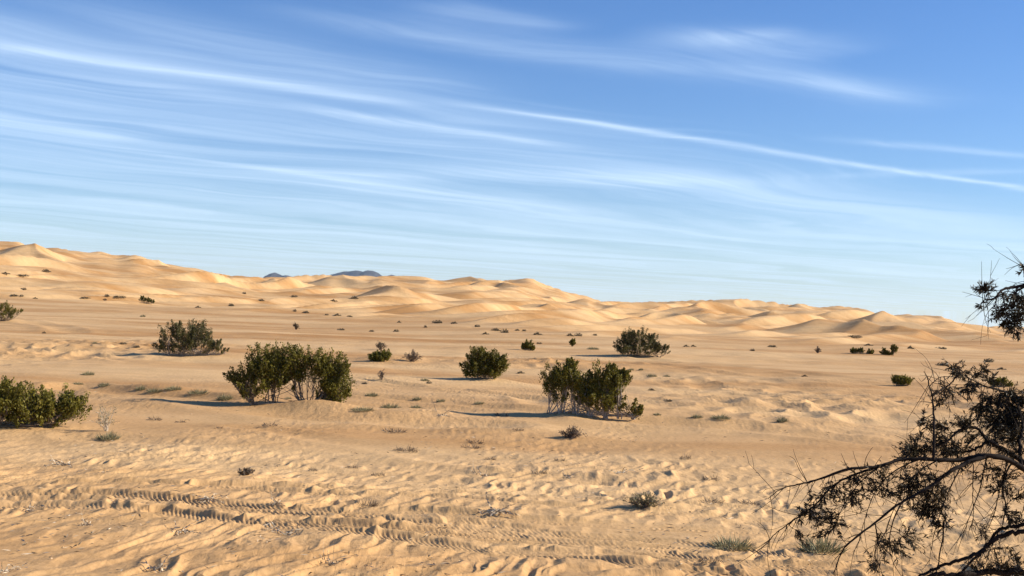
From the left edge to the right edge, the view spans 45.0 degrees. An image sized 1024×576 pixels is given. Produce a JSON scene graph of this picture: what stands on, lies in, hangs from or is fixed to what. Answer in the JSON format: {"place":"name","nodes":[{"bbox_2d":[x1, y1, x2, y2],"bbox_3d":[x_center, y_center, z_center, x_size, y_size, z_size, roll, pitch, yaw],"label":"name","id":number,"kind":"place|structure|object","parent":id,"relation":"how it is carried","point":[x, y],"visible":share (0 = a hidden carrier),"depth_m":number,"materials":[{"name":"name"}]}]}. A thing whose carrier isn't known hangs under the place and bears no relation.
{"place":"outdoors","nodes":[
{"label":"outdoors","id":0,"kind":"place"},
{"bbox_2d":[263,273,290,277],"bbox_3d":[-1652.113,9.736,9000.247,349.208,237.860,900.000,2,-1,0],"label":"mountain","id":1,"kind":"structure","parent":0,"point":[274,275],"depth_m":8902.49,"materials":[{"name":"stone"}]},
{"bbox_2d":[331,270,394,276],"bbox_3d":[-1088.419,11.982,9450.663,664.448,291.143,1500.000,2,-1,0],"label":"mountain","id":2,"kind":"structure","parent":0,"point":[363,273],"depth_m":9258.69,"materials":[{"name":"stone"}]},
{"bbox_2d":[0,304,1023,575],"bbox_3d":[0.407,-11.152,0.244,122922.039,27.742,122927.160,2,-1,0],"label":"ground","id":3,"kind":"structure","parent":0,"point":[556,526],"depth_m":19.42,"materials":[{"name":"beige sand"}]},
{"bbox_2d":[0,300,23,320],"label":"desert shrub","id":4,"kind":"object","parent":3,"relation":"on","point":[11,311],"visible":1,"depth_m":99.30,"materials":[{"name":"green plant"}]},
{"bbox_2d":[0,561,26,571],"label":"dead brushwood","id":5,"kind":"object","parent":3,"relation":"on","point":[7,570],"visible":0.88,"depth_m":10.70,"materials":[{"name":"beige wood"}]},
{"bbox_2d":[0,375,92,428],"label":"desert shrub","id":6,"kind":"object","parent":3,"relation":"on","point":[20,404],"visible":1,"depth_m":21.62,"materials":[{"name":"green plant"}]},
{"bbox_2d":[46,454,73,467],"bbox_3d":[-6.397,2.459,17.593,0.487,0.227,0.485,3,-1,-30],"label":"dead brushwood","id":7,"kind":"object","parent":3,"relation":"on","point":[62,464],"visible":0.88,"depth_m":17.56,"materials":[{"name":"beige wood"}]},
{"bbox_2d":[78,516,92,525],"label":"dead brushwood","id":8,"kind":"object","parent":3,"relation":"on","point":[84,521],"visible":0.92,"depth_m":12.71,"materials":[{"name":"wood"}]},
{"bbox_2d":[80,371,94,374],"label":"desert tuft","id":9,"kind":"object","parent":3,"relation":"on","point":[88,373],"visible":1,"depth_m":35.95,"materials":[{"name":"green plant"}]},
{"bbox_2d":[97,381,109,386],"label":"desert tuft","id":10,"kind":"object","parent":3,"relation":"on","point":[102,384],"visible":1,"depth_m":32.27,"materials":[{"name":"green plant"}]},
{"bbox_2d":[89,406,118,430],"bbox_3d":[-7.179,2.286,21.604,0.414,0.470,0.521,1,-1,41],"label":"twiggy bush","id":11,"kind":"object","parent":3,"relation":"on","point":[106,426],"visible":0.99,"depth_m":21.63,"materials":[{"name":"beige plant"}]},
{"bbox_2d":[94,430,120,441],"bbox_3d":[-6.854,2.508,20.999,0.518,0.270,0.519,2,-1,19],"label":"desert tuft","id":12,"kind":"object","parent":3,"relation":"on","point":[109,436],"visible":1,"depth_m":20.96,"materials":[{"name":"green plant"}]},
{"bbox_2d":[134,384,146,389],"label":"desert tuft","id":13,"kind":"object","parent":3,"relation":"on","point":[141,388],"visible":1,"depth_m":31.02,"materials":[{"name":"green plant"}]},
{"bbox_2d":[145,388,163,392],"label":"desert tuft","id":14,"kind":"object","parent":3,"relation":"on","point":[153,390],"visible":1,"depth_m":30.45,"materials":[{"name":"green plant"}]},
{"bbox_2d":[141,549,183,571],"bbox_3d":[-3.080,2.432,10.909,0.350,0.232,0.267,1,-1,37],"label":"dead brushwood","id":15,"kind":"object","parent":3,"relation":"on","point":[154,568],"visible":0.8,"depth_m":10.88,"materials":[{"name":"grey wood"}]},
{"bbox_2d":[163,385,181,390],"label":"desert tuft","id":16,"kind":"object","parent":3,"relation":"on","point":[172,388],"visible":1,"depth_m":30.59,"materials":[{"name":"green plant"}]},
{"bbox_2d":[171,519,201,534],"bbox_3d":[-3.335,2.446,12.684,0.301,0.152,0.395,2,-1,-20],"label":"dead brushwood","id":17,"kind":"object","parent":3,"relation":"on","point":[184,529],"visible":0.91,"depth_m":12.65,"materials":[{"name":"grey wood"}]},
{"bbox_2d":[151,318,229,355],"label":"desert shrub","id":18,"kind":"object","parent":3,"relation":"on","point":[189,343],"visible":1,"depth_m":50.82,"materials":[{"name":"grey plant"}]},
{"bbox_2d":[188,389,211,394],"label":"desert tuft","id":19,"kind":"object","parent":3,"relation":"on","point":[196,391],"visible":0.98,"depth_m":29.92,"materials":[{"name":"green plant"}]},
{"bbox_2d":[190,492,228,502],"bbox_3d":[-3.592,2.472,14.691,0.471,0.160,0.394,2,-1,23],"label":"dead brushwood","id":20,"kind":"object","parent":3,"relation":"on","point":[206,497],"visible":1,"depth_m":14.70,"materials":[{"name":"beige wood"}]},
{"bbox_2d":[215,392,233,400],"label":"desert tuft","id":21,"kind":"object","parent":3,"relation":"on","point":[222,398],"visible":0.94,"depth_m":28.84,"materials":[{"name":"green plant"}]},
{"bbox_2d":[237,467,254,474],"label":"twiggy bush","id":22,"kind":"object","parent":3,"relation":"on","point":[245,471],"visible":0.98,"depth_m":17.04,"materials":[{"name":"brown plant"}]},
{"bbox_2d":[262,422,278,426],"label":"dead twig clump","id":23,"kind":"object","parent":3,"relation":"on","point":[273,424],"visible":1,"depth_m":23.42,"materials":[{"name":"brown plant"}]},
{"bbox_2d":[268,494,285,506],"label":"dead brushwood","id":24,"kind":"object","parent":3,"relation":"on","point":[276,502],"visible":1,"depth_m":14.45,"materials":[{"name":"beige wood"}]},
{"bbox_2d":[267,520,300,534],"bbox_3d":[-2.266,2.423,12.531,0.432,0.236,0.460,2,-1,-9],"label":"dead brushwood","id":25,"kind":"object","parent":3,"relation":"on","point":[278,529],"visible":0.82,"depth_m":12.51,"materials":[{"name":"grey wood"}]},
{"bbox_2d":[222,339,356,405],"bbox_3d":[-5.003,1.923,27.935,3.031,1.547,1.050,2,-1,-9],"label":"desert shrub","id":26,"kind":"object","parent":3,"relation":"on","point":[278,367],"visible":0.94,"depth_m":27.88,"materials":[{"name":"green plant"}]},
{"bbox_2d":[319,541,337,565],"bbox_3d":[-1.645,2.432,11.246,0.184,0.259,0.196,2,-1,21],"label":"dead brushwood","id":27,"kind":"object","parent":3,"relation":"on","point":[329,563],"visible":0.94,"depth_m":11.25,"materials":[{"name":"brown wood"}]},
{"bbox_2d":[351,404,374,411],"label":"desert tuft","id":28,"kind":"object","parent":3,"relation":"on","point":[363,409],"visible":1,"depth_m":26.73,"materials":[{"name":"green plant"}]},
{"bbox_2d":[358,499,378,506],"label":"dead twig clump","id":29,"kind":"object","parent":3,"relation":"on","point":[374,503],"visible":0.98,"depth_m":14.59,"materials":[{"name":"brown plant"}]},
{"bbox_2d":[364,392,379,396],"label":"desert tuft","id":30,"kind":"object","parent":3,"relation":"on","point":[370,395],"visible":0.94,"depth_m":32.28,"materials":[{"name":"green plant"}]},
{"bbox_2d":[371,471,384,475],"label":"dead twig clump","id":31,"kind":"object","parent":3,"relation":"on","point":[372,474],"visible":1,"depth_m":17.65,"materials":[{"name":"brown plant"}]},
{"bbox_2d":[367,348,391,361],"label":"desert shrub","id":32,"kind":"object","parent":3,"relation":"on","point":[382,356],"visible":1,"depth_m":52.55,"materials":[{"name":"green plant"}]},
{"bbox_2d":[375,341,385,349],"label":"twiggy bush","id":33,"kind":"object","parent":3,"relation":"on","point":[379,345],"visible":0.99,"depth_m":68.33,"materials":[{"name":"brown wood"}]},
{"bbox_2d":[377,369,385,379],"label":"twiggy bush","id":34,"kind":"object","parent":3,"relation":"on","point":[381,375],"visible":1,"depth_m":39.59,"materials":[{"name":"brown plant"}]},
{"bbox_2d":[381,403,402,407],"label":"desert tuft","id":35,"kind":"object","parent":3,"relation":"on","point":[391,406],"visible":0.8,"depth_m":28.78,"materials":[{"name":"green plant"}]},
{"bbox_2d":[382,427,407,433],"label":"dead twig clump","id":36,"kind":"object","parent":3,"relation":"on","point":[392,431],"visible":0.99,"depth_m":23.42,"materials":[{"name":"brown plant"}]},
{"bbox_2d":[393,446,417,451],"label":"dead twig clump","id":37,"kind":"object","parent":3,"relation":"on","point":[412,449],"visible":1,"depth_m":20.66,"materials":[{"name":"brown plant"}]},
{"bbox_2d":[400,349,422,361],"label":"twiggy bush","id":38,"kind":"object","parent":3,"relation":"on","point":[413,357],"visible":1,"depth_m":53.28,"materials":[{"name":"brown plant"}]},
{"bbox_2d":[461,445,479,448],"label":"dead twig clump","id":39,"kind":"object","parent":3,"relation":"on","point":[476,447],"visible":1,"depth_m":21.58,"materials":[{"name":"brown plant"}]},
{"bbox_2d":[468,439,483,444],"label":"dead twig clump","id":40,"kind":"object","parent":3,"relation":"on","point":[471,442],"visible":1,"depth_m":22.29,"materials":[{"name":"brown plant"}]},
{"bbox_2d":[469,465,490,476],"bbox_3d":[-0.423,2.658,18.055,0.360,0.265,0.383,2,-1,24],"label":"dead brushwood","id":41,"kind":"object","parent":3,"relation":"on","point":[479,471],"visible":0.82,"depth_m":18.07,"materials":[{"name":"beige wood"}]},
{"bbox_2d":[459,345,510,379],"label":"desert shrub","id":42,"kind":"object","parent":3,"relation":"on","point":[482,362],"visible":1,"depth_m":41.86,"materials":[{"name":"green plant"}]},
{"bbox_2d":[477,492,518,515],"bbox_3d":[-0.128,2.506,14.323,0.574,0.245,0.455,2,-1,2],"label":"dead brushwood","id":43,"kind":"object","parent":3,"relation":"on","point":[493,510],"visible":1,"depth_m":14.29,"materials":[{"name":"grey wood"}]},
{"bbox_2d":[0,388,1023,575],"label":"plant litter","id":44,"kind":"object","parent":3,"relation":"on","point":[444,562],"visible":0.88,"depth_m":13.48,"materials":[{"name":"beige plant"}]},
{"bbox_2d":[521,339,535,350],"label":"desert shrub","id":45,"kind":"object","parent":3,"relation":"on","point":[528,345],"visible":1,"depth_m":73.79,"materials":[{"name":"green plant"}]},
{"bbox_2d":[531,469,547,473],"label":"dead twig clump","id":46,"kind":"object","parent":3,"relation":"on","point":[542,472],"visible":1,"depth_m":18.31,"materials":[{"name":"brown plant"}]},
{"bbox_2d":[568,338,575,346],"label":"desert shrub","id":47,"kind":"object","parent":3,"relation":"on","point":[572,342],"visible":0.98,"depth_m":84.36,"materials":[{"name":"green plant"}]},
{"bbox_2d":[558,425,587,439],"bbox_3d":[1.165,2.729,23.529,0.426,0.309,0.427,1,-1,32],"label":"twiggy bush","id":48,"kind":"object","parent":3,"relation":"on","point":[572,432],"visible":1,"depth_m":23.47,"materials":[{"name":"brown plant"}]},
{"bbox_2d":[538,356,643,419],"bbox_3d":[1.795,2.251,27.965,2.430,1.392,0.999,2,-1,0],"label":"desert shrub","id":49,"kind":"object","parent":3,"relation":"on","point":[595,389],"visible":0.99,"depth_m":27.94,"materials":[{"name":"green plant"}]},
{"bbox_2d":[606,467,642,473],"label":"dead brushwood","id":50,"kind":"object","parent":3,"relation":"on","point":[618,472],"visible":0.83,"depth_m":18.57,"materials":[{"name":"beige wood"}]},
{"bbox_2d":[612,325,670,357],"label":"desert shrub","id":51,"kind":"object","parent":3,"relation":"on","point":[629,339],"visible":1,"depth_m":69.65,"materials":[{"name":"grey plant"}]},
{"bbox_2d":[622,492,664,508],"bbox_3d":[1.616,2.616,15.247,0.543,0.231,0.402,2,-1,0],"label":"twiggy bush","id":52,"kind":"object","parent":3,"relation":"on","point":[638,502],"visible":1,"depth_m":15.20,"materials":[{"name":"brown plant"}]},
{"bbox_2d":[691,412,702,417],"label":"desert tuft","id":53,"kind":"object","parent":3,"relation":"on","point":[696,416],"visible":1,"depth_m":28.23,"materials":[{"name":"green plant"}]},
{"bbox_2d":[695,498,723,503],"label":"dead twig clump","id":54,"kind":"object","parent":3,"relation":"on","point":[719,502],"visible":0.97,"depth_m":16.15,"materials":[{"name":"brown plant"}]},
{"bbox_2d":[697,555,722,562],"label":"dead twig clump","id":55,"kind":"object","parent":3,"relation":"on","point":[700,561],"visible":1,"depth_m":12.03,"materials":[{"name":"brown plant"}]},
{"bbox_2d":[701,473,719,479],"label":"dead twig clump","id":56,"kind":"object","parent":3,"relation":"on","point":[709,477],"visible":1,"depth_m":18.15,"materials":[{"name":"brown plant"}]},
{"bbox_2d":[708,412,729,419],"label":"desert tuft","id":57,"kind":"object","parent":3,"relation":"on","point":[721,416],"visible":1,"depth_m":28.04,"materials":[{"name":"green plant"}]},
{"bbox_2d":[707,534,759,550],"bbox_3d":[2.326,2.677,13.049,0.568,0.216,0.534,2,-1,-16],"label":"desert tuft","id":58,"kind":"object","parent":3,"relation":"on","point":[744,545],"visible":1,"depth_m":13.03,"materials":[{"name":"green plant"}]},
{"bbox_2d":[738,499,759,504],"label":"dead twig clump","id":59,"kind":"object","parent":3,"relation":"on","point":[747,503],"visible":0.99,"depth_m":16.13,"materials":[{"name":"brown plant"}]},
{"bbox_2d":[776,416,788,422],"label":"desert tuft","id":60,"kind":"object","parent":3,"relation":"on","point":[781,420],"visible":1,"depth_m":28.29,"materials":[{"name":"green plant"}]},
{"bbox_2d":[788,531,849,554],"bbox_3d":[3.239,2.709,13.026,0.625,0.320,0.646,2,-1,2],"label":"desert tuft","id":61,"kind":"object","parent":3,"relation":"on","point":[820,548],"visible":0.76,"depth_m":12.96,"materials":[{"name":"green plant"}]},
{"bbox_2d":[850,347,874,353],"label":"desert shrub","id":62,"kind":"object","parent":3,"relation":"on","point":[860,350],"visible":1,"depth_m":94.29,"materials":[{"name":"green plant"}]},
{"bbox_2d":[738,244,1023,575],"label":"desert tree","id":63,"kind":"object","parent":3,"relation":"on","point":[1009,418],"visible":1,"depth_m":6.98,"materials":[{"name":"green plant"}]},
{"bbox_2d":[890,374,914,385],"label":"desert shrub","id":64,"kind":"object","parent":3,"relation":"on","point":[898,380],"visible":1,"depth_m":48.73,"materials":[{"name":"green plant"}]},
{"bbox_2d":[935,362,948,365],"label":"scrub clump","id":65,"kind":"object","parent":3,"relation":"on","point":[942,364],"visible":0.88,"depth_m":76.38,"materials":[{"name":"plant"}]},
{"bbox_2d":[987,376,1013,386],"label":"desert shrub","id":66,"kind":"object","parent":3,"relation":"on","point":[999,380],"visible":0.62,"depth_m":50.89,"materials":[{"name":"green plant"}]},
{"bbox_2d":[0,241,1023,368],"bbox_3d":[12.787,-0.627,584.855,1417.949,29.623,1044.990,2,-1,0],"label":"dunes","id":67,"kind":"structure","parent":0,"point":[469,303],"depth_m":230.87,"materials":[{"name":"beige sand"}]},
{"bbox_2d":[138,295,154,303],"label":"desert shrub","id":68,"kind":"object","parent":67,"relation":"on","point":[148,300],"visible":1,"depth_m":214.85,"materials":[{"name":"green plant"}]},
{"bbox_2d":[879,344,898,355],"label":"desert shrub","id":69,"kind":"object","parent":67,"relation":"on","point":[894,348],"visible":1,"depth_m":94.11,"materials":[{"name":"green plant"}]},
{"bbox_2d":[0,0,1023,326],"label":"sky","id":70,"kind":"structure","parent":0,"point":[862,154],"materials":[{"name":"blue"}]}
]}

